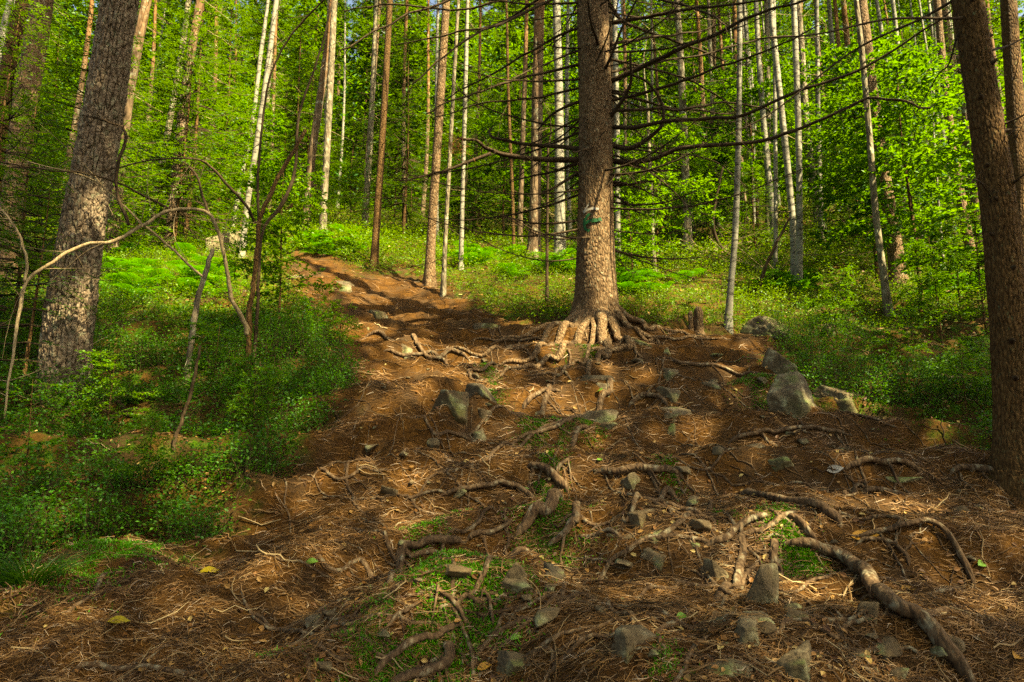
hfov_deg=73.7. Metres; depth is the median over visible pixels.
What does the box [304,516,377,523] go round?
thin root
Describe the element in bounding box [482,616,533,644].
thin root
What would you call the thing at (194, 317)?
dead pole
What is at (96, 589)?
fallen stick
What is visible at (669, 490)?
exposed root
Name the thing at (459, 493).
stone
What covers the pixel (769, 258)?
dead stick
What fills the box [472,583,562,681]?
thin root
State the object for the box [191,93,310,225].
leafy sapling
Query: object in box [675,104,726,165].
leafy sapling
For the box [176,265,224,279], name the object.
fern
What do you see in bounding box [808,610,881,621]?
thin root
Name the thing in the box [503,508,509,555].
thin root
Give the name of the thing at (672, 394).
rock
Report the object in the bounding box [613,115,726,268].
leafy sapling
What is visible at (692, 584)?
thin root
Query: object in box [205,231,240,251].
rock
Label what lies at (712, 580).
thin root
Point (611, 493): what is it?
thin root
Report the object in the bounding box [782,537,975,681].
exposed root
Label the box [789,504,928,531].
thin root
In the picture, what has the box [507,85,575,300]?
spruce tree
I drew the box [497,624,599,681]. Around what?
thin root
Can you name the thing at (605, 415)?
rock
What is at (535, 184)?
pine tree
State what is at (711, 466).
thin root
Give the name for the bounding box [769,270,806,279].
fern
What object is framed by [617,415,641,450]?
thin root
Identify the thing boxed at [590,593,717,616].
thin root
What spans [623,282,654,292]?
fern
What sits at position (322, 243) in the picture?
fern
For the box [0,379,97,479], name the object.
leafy sapling
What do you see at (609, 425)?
stone
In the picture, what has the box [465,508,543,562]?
exposed root
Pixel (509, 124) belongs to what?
spruce tree
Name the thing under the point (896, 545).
exposed root
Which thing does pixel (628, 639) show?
rock
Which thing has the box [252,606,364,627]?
thin root
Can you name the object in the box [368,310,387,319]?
rock
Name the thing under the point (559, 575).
stone
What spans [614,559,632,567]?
stone
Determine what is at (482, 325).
rock
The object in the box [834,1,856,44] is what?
pine tree
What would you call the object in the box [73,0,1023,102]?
sky
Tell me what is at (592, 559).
exposed root
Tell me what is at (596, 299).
spruce tree
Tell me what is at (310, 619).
stone
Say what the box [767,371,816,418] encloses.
rock
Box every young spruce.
[0,0,59,219]
[0,0,102,359]
[0,0,182,268]
[0,1,62,219]
[0,92,113,339]
[0,173,117,408]
[33,18,82,200]
[46,84,74,141]
[102,6,256,258]
[110,0,284,242]
[123,55,164,195]
[128,68,156,185]
[137,0,285,220]
[145,97,216,217]
[152,121,225,231]
[154,58,192,155]
[224,7,357,219]
[225,95,295,202]
[246,71,318,214]
[260,262,308,327]
[265,52,361,219]
[269,60,332,193]
[300,121,347,195]
[329,98,386,205]
[334,28,459,236]
[369,128,421,220]
[391,153,428,220]
[400,156,444,212]
[412,79,506,237]
[439,66,528,232]
[439,96,508,220]
[484,70,553,205]
[484,113,554,232]
[505,103,576,229]
[631,113,710,236]
[689,149,749,234]
[690,44,758,168]
[717,79,772,200]
[721,161,788,253]
[795,114,886,247]
[811,64,949,250]
[852,117,972,269]
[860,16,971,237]
[890,47,932,181]
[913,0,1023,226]
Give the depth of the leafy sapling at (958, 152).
9.74 m
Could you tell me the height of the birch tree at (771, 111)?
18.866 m
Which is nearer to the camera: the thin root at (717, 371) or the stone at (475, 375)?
the stone at (475, 375)
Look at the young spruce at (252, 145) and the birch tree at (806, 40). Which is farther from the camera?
the birch tree at (806, 40)
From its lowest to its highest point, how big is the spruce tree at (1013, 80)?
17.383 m
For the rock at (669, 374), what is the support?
on the ground
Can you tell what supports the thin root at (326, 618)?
on the ground
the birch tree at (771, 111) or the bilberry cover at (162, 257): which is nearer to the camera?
the bilberry cover at (162, 257)
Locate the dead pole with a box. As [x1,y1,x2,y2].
[182,248,214,381]
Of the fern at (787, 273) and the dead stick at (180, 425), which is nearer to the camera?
the dead stick at (180, 425)
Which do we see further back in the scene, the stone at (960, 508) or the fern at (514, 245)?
the fern at (514, 245)
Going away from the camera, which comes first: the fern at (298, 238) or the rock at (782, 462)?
the rock at (782, 462)
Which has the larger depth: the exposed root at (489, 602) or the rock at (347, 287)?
the rock at (347, 287)
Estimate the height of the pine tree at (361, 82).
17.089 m
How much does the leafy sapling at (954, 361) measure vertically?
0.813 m
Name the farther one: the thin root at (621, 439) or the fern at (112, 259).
the fern at (112, 259)
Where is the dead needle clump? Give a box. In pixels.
[437,127,474,159]
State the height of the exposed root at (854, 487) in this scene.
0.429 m
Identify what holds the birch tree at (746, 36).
on the ground
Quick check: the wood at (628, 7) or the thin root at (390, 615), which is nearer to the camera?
the thin root at (390, 615)
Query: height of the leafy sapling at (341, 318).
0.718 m
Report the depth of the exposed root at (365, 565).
3.57 m
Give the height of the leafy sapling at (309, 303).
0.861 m
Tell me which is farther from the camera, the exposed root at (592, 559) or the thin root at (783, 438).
the thin root at (783, 438)
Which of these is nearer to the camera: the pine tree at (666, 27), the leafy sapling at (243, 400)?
the leafy sapling at (243, 400)
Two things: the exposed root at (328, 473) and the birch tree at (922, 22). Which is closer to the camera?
the exposed root at (328, 473)
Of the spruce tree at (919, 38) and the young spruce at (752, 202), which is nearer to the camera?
the young spruce at (752, 202)
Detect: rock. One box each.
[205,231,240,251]
[336,281,353,292]
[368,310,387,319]
[401,344,412,352]
[431,389,469,423]
[465,383,496,402]
[473,323,498,328]
[473,428,486,440]
[478,408,491,421]
[496,650,525,679]
[504,562,526,579]
[543,561,565,580]
[580,375,614,380]
[580,409,617,422]
[596,383,609,396]
[611,625,656,663]
[619,472,640,489]
[619,529,661,543]
[624,337,651,346]
[628,508,655,527]
[641,547,666,570]
[647,406,691,435]
[656,386,680,403]
[663,347,670,354]
[663,368,678,379]
[689,541,699,547]
[701,381,720,389]
[701,659,752,676]
[703,558,728,580]
[710,353,722,356]
[712,445,724,454]
[715,611,774,624]
[733,614,759,645]
[740,315,791,338]
[745,563,778,603]
[746,443,765,447]
[761,348,796,373]
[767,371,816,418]
[767,455,793,471]
[775,640,811,681]
[813,385,873,412]
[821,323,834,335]
[857,601,878,623]
[885,477,923,482]
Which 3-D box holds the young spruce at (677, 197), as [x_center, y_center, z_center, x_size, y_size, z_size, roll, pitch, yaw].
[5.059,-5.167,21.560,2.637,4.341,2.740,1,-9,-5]
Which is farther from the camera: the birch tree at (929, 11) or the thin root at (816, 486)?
the birch tree at (929, 11)
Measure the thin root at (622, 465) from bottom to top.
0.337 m
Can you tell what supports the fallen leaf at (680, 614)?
on the ground
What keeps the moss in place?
on the ground
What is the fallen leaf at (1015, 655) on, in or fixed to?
on the ground
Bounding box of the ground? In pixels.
[0,176,1023,681]
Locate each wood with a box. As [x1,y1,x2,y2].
[0,0,1023,169]
[0,0,1023,206]
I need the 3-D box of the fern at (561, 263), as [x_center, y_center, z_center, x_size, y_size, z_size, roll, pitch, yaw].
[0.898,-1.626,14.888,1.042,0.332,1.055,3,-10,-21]
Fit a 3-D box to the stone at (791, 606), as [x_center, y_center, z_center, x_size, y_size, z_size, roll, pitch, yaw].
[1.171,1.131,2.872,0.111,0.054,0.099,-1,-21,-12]
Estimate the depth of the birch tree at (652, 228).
15.04 m
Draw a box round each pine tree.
[0,0,67,193]
[32,0,139,408]
[51,0,97,216]
[53,0,77,46]
[104,0,178,253]
[124,0,239,248]
[136,0,182,189]
[179,0,254,195]
[180,0,233,85]
[208,0,257,160]
[240,0,267,102]
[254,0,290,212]
[288,0,330,229]
[289,0,325,169]
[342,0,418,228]
[346,0,381,184]
[349,1,385,180]
[386,0,423,231]
[395,0,450,219]
[448,0,486,79]
[449,0,509,231]
[496,0,543,242]
[499,0,553,260]
[618,0,661,219]
[626,0,672,204]
[647,0,699,111]
[657,0,723,222]
[663,4,706,82]
[667,11,707,93]
[673,0,723,156]
[689,0,751,210]
[698,0,744,239]
[702,0,763,231]
[725,2,780,169]
[750,0,777,181]
[776,0,825,111]
[807,0,851,221]
[820,1,830,57]
[821,0,931,291]
[826,0,841,208]
[834,0,875,92]
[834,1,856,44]
[841,0,859,210]
[855,0,922,46]
[898,0,1023,270]
[923,3,983,253]
[985,0,1023,114]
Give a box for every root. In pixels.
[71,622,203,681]
[217,424,387,528]
[237,554,336,579]
[241,589,358,644]
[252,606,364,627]
[265,651,311,681]
[270,567,369,681]
[273,599,343,650]
[281,594,459,681]
[283,478,292,534]
[285,536,386,608]
[298,612,451,645]
[299,458,370,481]
[300,474,357,502]
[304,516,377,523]
[307,605,340,639]
[312,645,430,681]
[316,543,362,580]
[317,396,361,421]
[317,633,421,681]
[319,536,523,606]
[325,621,454,681]
[326,382,384,427]
[329,541,382,573]
[334,462,386,513]
[334,595,423,674]
[338,615,434,677]
[344,458,383,479]
[345,460,369,517]
[345,527,395,563]
[351,493,445,514]
[357,491,396,507]
[357,563,531,612]
[359,517,392,528]
[364,330,470,360]
[375,413,428,460]
[379,453,424,507]
[384,348,460,374]
[386,593,585,616]
[393,577,543,648]
[393,588,423,665]
[394,463,460,525]
[395,534,464,573]
[401,450,448,515]
[403,400,478,466]
[409,601,574,674]
[412,464,474,505]
[414,450,484,505]
[425,556,541,679]
[426,414,483,458]
[430,582,477,672]
[435,563,508,640]
[436,419,561,461]
[436,553,478,681]
[438,592,511,610]
[438,597,598,619]
[439,451,535,507]
[440,506,496,544]
[443,564,546,602]
[447,383,551,447]
[456,463,519,503]
[460,462,465,510]
[460,589,597,674]
[462,500,713,632]
[464,545,638,594]
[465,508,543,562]
[465,599,535,616]
[469,600,508,673]
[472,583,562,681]
[475,571,598,601]
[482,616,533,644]
[487,416,588,451]
[490,592,594,652]
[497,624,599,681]
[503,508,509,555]
[507,451,587,487]
[509,387,550,413]
[510,377,648,451]
[514,488,599,537]
[522,385,564,414]
[524,646,568,664]
[527,424,552,445]
[527,447,568,493]
[542,617,625,681]
[543,500,580,564]
[545,513,619,528]
[546,401,607,411]
[547,475,620,497]
[550,632,614,663]
[553,551,600,574]
[555,458,576,502]
[564,528,679,597]
[565,382,589,416]
[571,646,727,681]
[572,599,718,632]
[574,502,649,567]
[586,455,668,503]
[587,468,633,495]
[587,505,660,578]
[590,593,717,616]
[592,416,697,444]
[594,463,735,503]
[594,541,782,681]
[595,475,638,502]
[595,485,678,579]
[603,430,643,452]
[605,599,671,661]
[616,550,663,575]
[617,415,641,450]
[621,380,635,409]
[621,409,694,443]
[626,356,777,384]
[627,529,856,607]
[628,382,673,407]
[635,580,719,598]
[638,496,715,526]
[640,501,726,588]
[640,608,680,633]
[650,394,699,413]
[654,448,739,470]
[655,618,708,634]
[658,500,716,583]
[665,501,736,515]
[665,512,821,570]
[668,380,715,410]
[670,368,695,380]
[673,564,734,577]
[675,453,745,498]
[677,527,753,580]
[678,470,698,498]
[694,461,817,485]
[696,516,797,583]
[697,379,749,408]
[699,487,842,527]
[703,444,767,485]
[704,509,790,584]
[705,348,762,361]
[705,510,907,590]
[706,361,723,383]
[725,385,765,409]
[728,410,889,452]
[732,538,800,577]
[753,533,819,554]
[757,450,869,508]
[758,617,792,637]
[758,622,842,681]
[759,467,870,493]
[762,429,827,442]
[764,508,802,536]
[767,493,841,502]
[772,612,899,639]
[778,598,837,609]
[779,516,816,563]
[782,506,826,562]
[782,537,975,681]
[785,574,831,593]
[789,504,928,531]
[797,558,920,573]
[802,600,892,669]
[808,511,864,522]
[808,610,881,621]
[811,508,833,568]
[814,406,865,451]
[824,610,888,678]
[826,616,879,681]
[827,451,849,491]
[829,622,884,669]
[831,492,856,497]
[834,451,952,510]
[839,450,916,494]
[841,645,926,659]
[842,410,896,427]
[847,517,1018,592]
[853,508,926,565]
[855,524,969,591]
[859,586,963,600]
[885,368,991,400]
[897,417,930,447]
[920,458,993,493]
[948,464,1015,507]
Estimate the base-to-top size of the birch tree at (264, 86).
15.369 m
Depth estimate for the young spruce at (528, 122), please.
37.81 m
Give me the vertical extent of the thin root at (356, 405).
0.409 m
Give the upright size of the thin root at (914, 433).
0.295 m
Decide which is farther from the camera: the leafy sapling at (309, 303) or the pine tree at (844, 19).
the pine tree at (844, 19)
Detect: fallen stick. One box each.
[63,571,109,614]
[98,359,279,417]
[632,452,661,485]
[842,575,857,596]
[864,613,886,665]
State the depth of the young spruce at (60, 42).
22.91 m
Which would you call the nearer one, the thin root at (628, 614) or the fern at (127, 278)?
the thin root at (628, 614)
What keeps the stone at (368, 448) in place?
on the ground
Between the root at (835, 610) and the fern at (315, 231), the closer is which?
the root at (835, 610)
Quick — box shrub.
[699,227,806,281]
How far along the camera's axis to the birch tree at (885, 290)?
10.89 m
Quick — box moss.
[0,343,988,681]
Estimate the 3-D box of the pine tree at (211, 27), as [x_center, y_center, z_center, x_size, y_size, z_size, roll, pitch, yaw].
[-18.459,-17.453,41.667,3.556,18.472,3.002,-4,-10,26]
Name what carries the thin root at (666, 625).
on the ground
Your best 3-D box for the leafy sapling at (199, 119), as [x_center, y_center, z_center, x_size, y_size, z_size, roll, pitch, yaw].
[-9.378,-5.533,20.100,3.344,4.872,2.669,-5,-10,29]
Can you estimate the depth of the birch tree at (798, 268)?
13.00 m
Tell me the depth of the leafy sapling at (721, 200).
23.15 m
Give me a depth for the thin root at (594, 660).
2.38 m
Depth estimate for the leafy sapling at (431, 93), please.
43.20 m
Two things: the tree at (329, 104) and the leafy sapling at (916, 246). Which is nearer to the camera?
the leafy sapling at (916, 246)
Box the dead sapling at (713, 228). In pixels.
[700,163,727,254]
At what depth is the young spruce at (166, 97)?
44.16 m
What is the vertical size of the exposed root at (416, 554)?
0.266 m
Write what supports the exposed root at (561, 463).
on the ground
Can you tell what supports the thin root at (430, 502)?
on the ground
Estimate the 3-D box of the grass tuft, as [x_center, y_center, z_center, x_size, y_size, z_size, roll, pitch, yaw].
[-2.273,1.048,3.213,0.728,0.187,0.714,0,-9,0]
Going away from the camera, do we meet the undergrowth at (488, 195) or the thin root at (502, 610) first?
the thin root at (502, 610)
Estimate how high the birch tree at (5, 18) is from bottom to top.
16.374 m
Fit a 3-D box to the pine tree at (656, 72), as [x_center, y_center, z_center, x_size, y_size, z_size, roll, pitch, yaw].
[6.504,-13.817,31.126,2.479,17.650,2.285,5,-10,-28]
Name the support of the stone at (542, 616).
on the ground
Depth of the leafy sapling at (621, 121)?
25.16 m
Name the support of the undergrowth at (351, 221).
on the ground
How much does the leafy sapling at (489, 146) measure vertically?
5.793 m
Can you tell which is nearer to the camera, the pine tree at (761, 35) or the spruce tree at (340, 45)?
the pine tree at (761, 35)
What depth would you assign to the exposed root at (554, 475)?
4.74 m
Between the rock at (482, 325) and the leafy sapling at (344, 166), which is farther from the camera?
the leafy sapling at (344, 166)
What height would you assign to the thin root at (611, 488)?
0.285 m
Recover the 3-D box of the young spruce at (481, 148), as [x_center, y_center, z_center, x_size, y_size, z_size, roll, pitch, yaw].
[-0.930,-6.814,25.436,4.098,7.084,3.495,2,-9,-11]
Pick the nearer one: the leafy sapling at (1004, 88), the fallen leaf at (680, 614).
the fallen leaf at (680, 614)
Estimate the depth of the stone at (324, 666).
2.45 m
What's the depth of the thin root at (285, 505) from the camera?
4.38 m
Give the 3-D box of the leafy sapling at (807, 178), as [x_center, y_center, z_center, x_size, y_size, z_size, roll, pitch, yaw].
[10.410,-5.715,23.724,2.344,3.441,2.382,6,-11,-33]
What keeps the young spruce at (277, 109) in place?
on the ground
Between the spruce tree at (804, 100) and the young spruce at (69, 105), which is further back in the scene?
the spruce tree at (804, 100)
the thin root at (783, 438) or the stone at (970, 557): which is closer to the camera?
the stone at (970, 557)
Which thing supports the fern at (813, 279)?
on the ground
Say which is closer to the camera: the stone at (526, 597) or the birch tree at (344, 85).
the stone at (526, 597)
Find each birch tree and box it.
[0,0,12,60]
[145,0,179,186]
[231,0,269,228]
[234,0,295,257]
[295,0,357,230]
[336,0,361,207]
[426,0,476,269]
[434,0,439,241]
[461,0,484,137]
[527,0,568,256]
[544,0,576,189]
[565,0,572,232]
[612,0,620,254]
[620,0,631,145]
[626,0,649,188]
[626,19,672,271]
[650,0,654,191]
[710,0,741,334]
[726,0,763,129]
[728,0,732,58]
[742,0,755,223]
[742,8,758,207]
[747,0,853,280]
[754,2,779,247]
[760,2,780,205]
[769,0,829,293]
[772,0,827,270]
[777,0,793,112]
[778,0,824,111]
[780,5,814,98]
[815,0,824,238]
[822,0,958,317]
[868,0,887,48]
[875,0,907,220]
[880,0,926,41]
[891,0,923,247]
[909,0,926,131]
[915,6,931,26]
[918,0,947,205]
[926,61,960,289]
[927,1,956,206]
[932,0,957,234]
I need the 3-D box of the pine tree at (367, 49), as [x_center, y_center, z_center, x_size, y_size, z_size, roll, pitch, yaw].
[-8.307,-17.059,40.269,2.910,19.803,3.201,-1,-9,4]
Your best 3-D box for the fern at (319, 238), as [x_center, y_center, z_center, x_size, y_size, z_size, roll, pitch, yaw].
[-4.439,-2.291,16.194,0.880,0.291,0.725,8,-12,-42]
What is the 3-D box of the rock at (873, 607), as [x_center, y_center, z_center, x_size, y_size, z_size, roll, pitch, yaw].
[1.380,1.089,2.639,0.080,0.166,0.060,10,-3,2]
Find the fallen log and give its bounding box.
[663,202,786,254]
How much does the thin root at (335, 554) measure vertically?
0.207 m
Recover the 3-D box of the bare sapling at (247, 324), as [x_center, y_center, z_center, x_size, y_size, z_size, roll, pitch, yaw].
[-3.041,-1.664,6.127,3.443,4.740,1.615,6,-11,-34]
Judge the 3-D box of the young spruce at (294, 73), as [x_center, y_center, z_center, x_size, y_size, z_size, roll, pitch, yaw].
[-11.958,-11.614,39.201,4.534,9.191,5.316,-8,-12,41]
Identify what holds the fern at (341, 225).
on the ground
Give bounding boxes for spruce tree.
[0,0,96,283]
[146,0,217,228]
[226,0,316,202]
[303,0,359,204]
[321,1,361,188]
[330,0,427,270]
[333,0,950,385]
[340,0,412,205]
[365,0,463,286]
[390,0,495,296]
[460,0,544,256]
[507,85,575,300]
[608,0,641,235]
[639,0,735,252]
[672,0,762,154]
[682,22,698,89]
[700,0,764,199]
[722,0,791,238]
[725,0,1023,500]
[776,0,843,193]
[779,0,833,229]
[867,0,972,229]
[900,0,945,49]
[940,0,1023,249]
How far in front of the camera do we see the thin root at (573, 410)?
6.40 m
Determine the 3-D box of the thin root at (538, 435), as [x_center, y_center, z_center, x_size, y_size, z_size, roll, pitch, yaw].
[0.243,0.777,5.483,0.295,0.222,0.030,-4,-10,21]
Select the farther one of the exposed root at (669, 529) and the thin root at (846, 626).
the exposed root at (669, 529)
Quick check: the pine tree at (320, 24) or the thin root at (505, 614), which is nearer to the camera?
the thin root at (505, 614)
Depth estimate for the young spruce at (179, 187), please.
14.29 m
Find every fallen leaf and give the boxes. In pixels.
[107,615,129,622]
[200,566,217,572]
[306,558,317,563]
[477,662,491,669]
[510,633,522,639]
[677,612,687,618]
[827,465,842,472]
[851,530,878,540]
[978,560,985,566]
[1012,651,1021,658]
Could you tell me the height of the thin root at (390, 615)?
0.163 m
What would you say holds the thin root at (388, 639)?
on the ground
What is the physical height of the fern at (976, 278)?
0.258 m
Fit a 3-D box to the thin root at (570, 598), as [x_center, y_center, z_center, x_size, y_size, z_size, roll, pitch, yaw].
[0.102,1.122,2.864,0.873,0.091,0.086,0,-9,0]
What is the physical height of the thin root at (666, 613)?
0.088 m
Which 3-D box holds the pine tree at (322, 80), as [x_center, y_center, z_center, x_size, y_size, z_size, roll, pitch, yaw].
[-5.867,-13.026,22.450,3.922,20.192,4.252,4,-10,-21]
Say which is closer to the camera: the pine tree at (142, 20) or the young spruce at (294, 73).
the pine tree at (142, 20)
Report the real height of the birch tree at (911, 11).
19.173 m
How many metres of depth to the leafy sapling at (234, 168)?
28.00 m
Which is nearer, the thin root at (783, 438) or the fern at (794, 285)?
the thin root at (783, 438)
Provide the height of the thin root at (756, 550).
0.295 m
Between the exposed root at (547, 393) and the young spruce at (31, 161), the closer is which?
the exposed root at (547, 393)
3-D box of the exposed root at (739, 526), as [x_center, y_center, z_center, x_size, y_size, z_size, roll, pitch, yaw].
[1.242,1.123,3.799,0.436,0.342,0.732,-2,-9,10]
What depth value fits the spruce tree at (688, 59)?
58.43 m
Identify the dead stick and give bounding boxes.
[171,345,202,449]
[750,204,819,298]
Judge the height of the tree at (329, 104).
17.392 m
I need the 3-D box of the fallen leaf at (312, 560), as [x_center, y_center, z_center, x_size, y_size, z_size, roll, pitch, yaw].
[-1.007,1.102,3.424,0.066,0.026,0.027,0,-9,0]
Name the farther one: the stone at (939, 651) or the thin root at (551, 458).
the thin root at (551, 458)
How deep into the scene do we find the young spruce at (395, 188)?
29.03 m
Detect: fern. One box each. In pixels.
[98,273,137,289]
[101,260,151,274]
[102,257,144,265]
[103,256,150,266]
[104,272,179,288]
[107,243,157,257]
[111,283,165,296]
[119,258,163,271]
[125,267,194,288]
[163,242,205,259]
[164,260,239,279]
[172,277,218,295]
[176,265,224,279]
[176,281,239,295]
[185,253,236,264]
[186,273,249,288]
[282,233,312,242]
[298,240,345,254]
[301,229,333,238]
[306,237,343,246]
[307,242,344,253]
[312,234,354,249]
[329,224,362,234]
[330,238,367,249]
[439,247,494,261]
[453,240,491,255]
[462,251,499,264]
[465,244,494,255]
[490,244,526,257]
[491,263,521,271]
[501,265,532,276]
[521,256,559,271]
[526,256,575,272]
[529,248,576,258]
[566,241,576,251]
[616,268,657,286]
[617,281,646,294]
[618,268,664,279]
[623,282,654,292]
[647,281,674,289]
[655,268,707,280]
[741,275,801,291]
[761,269,789,274]
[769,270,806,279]
[770,278,814,295]
[774,272,808,277]
[788,281,820,291]
[790,272,828,288]
[904,280,956,297]
[938,272,973,284]
[970,269,985,285]
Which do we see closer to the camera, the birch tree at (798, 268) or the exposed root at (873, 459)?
the exposed root at (873, 459)
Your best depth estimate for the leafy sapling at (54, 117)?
20.85 m
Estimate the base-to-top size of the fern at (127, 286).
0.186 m
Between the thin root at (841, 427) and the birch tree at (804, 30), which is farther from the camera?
the birch tree at (804, 30)
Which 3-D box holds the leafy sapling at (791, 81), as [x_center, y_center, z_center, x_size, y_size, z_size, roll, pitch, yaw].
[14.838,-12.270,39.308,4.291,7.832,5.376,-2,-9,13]
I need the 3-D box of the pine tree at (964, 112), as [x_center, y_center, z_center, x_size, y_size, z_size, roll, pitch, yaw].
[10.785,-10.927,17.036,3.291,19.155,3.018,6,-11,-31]
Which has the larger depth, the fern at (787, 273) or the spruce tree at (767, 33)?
the spruce tree at (767, 33)
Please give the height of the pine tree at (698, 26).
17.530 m
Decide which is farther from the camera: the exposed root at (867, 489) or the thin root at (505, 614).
the exposed root at (867, 489)
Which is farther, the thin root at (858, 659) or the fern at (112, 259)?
the fern at (112, 259)
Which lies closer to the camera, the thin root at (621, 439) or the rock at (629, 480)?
the rock at (629, 480)
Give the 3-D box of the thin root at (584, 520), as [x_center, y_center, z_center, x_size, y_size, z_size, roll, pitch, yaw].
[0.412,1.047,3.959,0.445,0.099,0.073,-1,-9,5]
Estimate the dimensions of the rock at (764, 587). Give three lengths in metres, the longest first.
0.354 x 0.161 x 0.121 m
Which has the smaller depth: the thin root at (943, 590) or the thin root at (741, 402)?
the thin root at (943, 590)
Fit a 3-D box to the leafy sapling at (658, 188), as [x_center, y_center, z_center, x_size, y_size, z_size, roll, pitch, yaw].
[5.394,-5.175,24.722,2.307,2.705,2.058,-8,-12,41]
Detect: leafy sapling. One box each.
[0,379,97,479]
[27,135,64,213]
[32,78,76,190]
[51,349,168,436]
[60,56,153,159]
[108,413,192,487]
[123,121,150,202]
[124,120,188,227]
[132,75,240,221]
[166,319,266,391]
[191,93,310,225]
[210,133,242,195]
[216,162,361,330]
[224,365,287,430]
[234,115,288,172]
[266,295,333,357]
[316,299,364,344]
[328,156,372,218]
[409,79,495,195]
[439,157,487,232]
[456,119,515,207]
[458,85,554,238]
[465,192,491,227]
[550,105,636,195]
[551,56,650,186]
[565,144,634,216]
[570,181,640,227]
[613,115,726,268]
[614,197,679,283]
[621,89,742,242]
[621,103,644,135]
[627,122,646,175]
[630,165,680,216]
[665,127,764,245]
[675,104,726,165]
[686,35,835,239]
[692,174,748,222]
[706,104,779,165]
[722,149,785,216]
[742,79,836,201]
[742,83,814,178]
[743,64,793,157]
[772,129,835,216]
[778,26,967,279]
[791,58,938,224]
[793,35,1003,300]
[796,264,870,331]
[829,49,930,145]
[853,305,942,371]
[885,233,985,343]
[890,36,1023,295]
[905,222,985,320]
[914,334,991,410]
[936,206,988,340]
[955,159,969,226]
[998,68,1023,108]
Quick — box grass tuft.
[0,542,115,587]
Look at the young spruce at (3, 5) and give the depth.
17.70 m
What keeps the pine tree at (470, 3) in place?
on the ground
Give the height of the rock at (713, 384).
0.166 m
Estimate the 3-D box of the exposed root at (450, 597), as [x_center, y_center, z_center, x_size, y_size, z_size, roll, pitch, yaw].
[-0.168,1.166,2.828,0.392,0.451,0.828,-5,-10,30]
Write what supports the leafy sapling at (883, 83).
on the ground
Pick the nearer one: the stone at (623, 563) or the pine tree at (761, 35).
the stone at (623, 563)
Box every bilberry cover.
[0,226,988,350]
[0,268,991,567]
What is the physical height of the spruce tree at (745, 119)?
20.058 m
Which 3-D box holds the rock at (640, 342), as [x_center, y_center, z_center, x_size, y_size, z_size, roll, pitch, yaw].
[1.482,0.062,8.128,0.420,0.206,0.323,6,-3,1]
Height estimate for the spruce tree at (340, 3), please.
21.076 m
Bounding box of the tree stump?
[688,306,704,335]
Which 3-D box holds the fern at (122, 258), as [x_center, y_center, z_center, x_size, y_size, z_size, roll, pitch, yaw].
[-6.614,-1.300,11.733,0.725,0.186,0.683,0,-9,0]
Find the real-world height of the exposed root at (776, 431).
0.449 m
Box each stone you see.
[305,613,320,627]
[317,661,331,672]
[322,609,336,616]
[365,444,378,452]
[376,627,389,636]
[380,485,397,495]
[398,451,407,456]
[398,539,409,544]
[412,577,422,583]
[426,438,439,447]
[444,564,471,577]
[453,489,466,497]
[471,373,478,378]
[501,578,533,592]
[520,594,531,600]
[534,606,559,627]
[535,410,544,414]
[544,584,555,591]
[545,571,563,582]
[595,605,607,613]
[600,422,617,428]
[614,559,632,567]
[631,358,642,362]
[647,648,660,656]
[664,412,672,418]
[674,466,690,474]
[685,496,700,506]
[687,519,711,530]
[757,377,767,383]
[758,621,777,633]
[782,603,802,612]
[785,431,795,435]
[787,608,808,621]
[797,438,808,443]
[853,651,870,658]
[865,633,878,639]
[874,635,902,656]
[887,667,908,681]
[930,645,947,657]
[948,635,965,652]
[951,505,969,511]
[966,555,975,560]
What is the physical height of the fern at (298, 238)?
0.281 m
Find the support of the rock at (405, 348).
on the ground
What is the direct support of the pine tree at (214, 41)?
on the ground
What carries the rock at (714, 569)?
on the ground
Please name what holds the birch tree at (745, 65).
on the ground
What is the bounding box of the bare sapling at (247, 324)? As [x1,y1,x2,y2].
[0,0,354,417]
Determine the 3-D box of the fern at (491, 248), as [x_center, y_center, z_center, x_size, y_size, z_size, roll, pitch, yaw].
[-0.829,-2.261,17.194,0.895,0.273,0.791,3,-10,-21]
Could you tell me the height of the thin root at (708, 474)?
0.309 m
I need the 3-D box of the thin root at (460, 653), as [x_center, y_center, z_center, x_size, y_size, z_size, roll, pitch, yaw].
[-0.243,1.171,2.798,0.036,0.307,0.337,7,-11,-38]
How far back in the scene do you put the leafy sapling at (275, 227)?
8.05 m
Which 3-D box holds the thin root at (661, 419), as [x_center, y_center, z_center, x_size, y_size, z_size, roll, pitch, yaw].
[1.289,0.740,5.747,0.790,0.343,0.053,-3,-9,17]
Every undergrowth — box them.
[24,180,982,274]
[46,173,942,211]
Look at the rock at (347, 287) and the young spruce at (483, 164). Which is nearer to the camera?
the rock at (347, 287)
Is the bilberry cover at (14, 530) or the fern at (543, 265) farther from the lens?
the fern at (543, 265)
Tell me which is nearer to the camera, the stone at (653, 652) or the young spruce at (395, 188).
the stone at (653, 652)
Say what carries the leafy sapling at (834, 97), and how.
on the ground
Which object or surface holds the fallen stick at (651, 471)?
on the exposed root at (625, 469)
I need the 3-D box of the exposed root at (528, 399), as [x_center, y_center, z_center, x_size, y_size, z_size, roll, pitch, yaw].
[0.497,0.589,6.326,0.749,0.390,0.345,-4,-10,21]

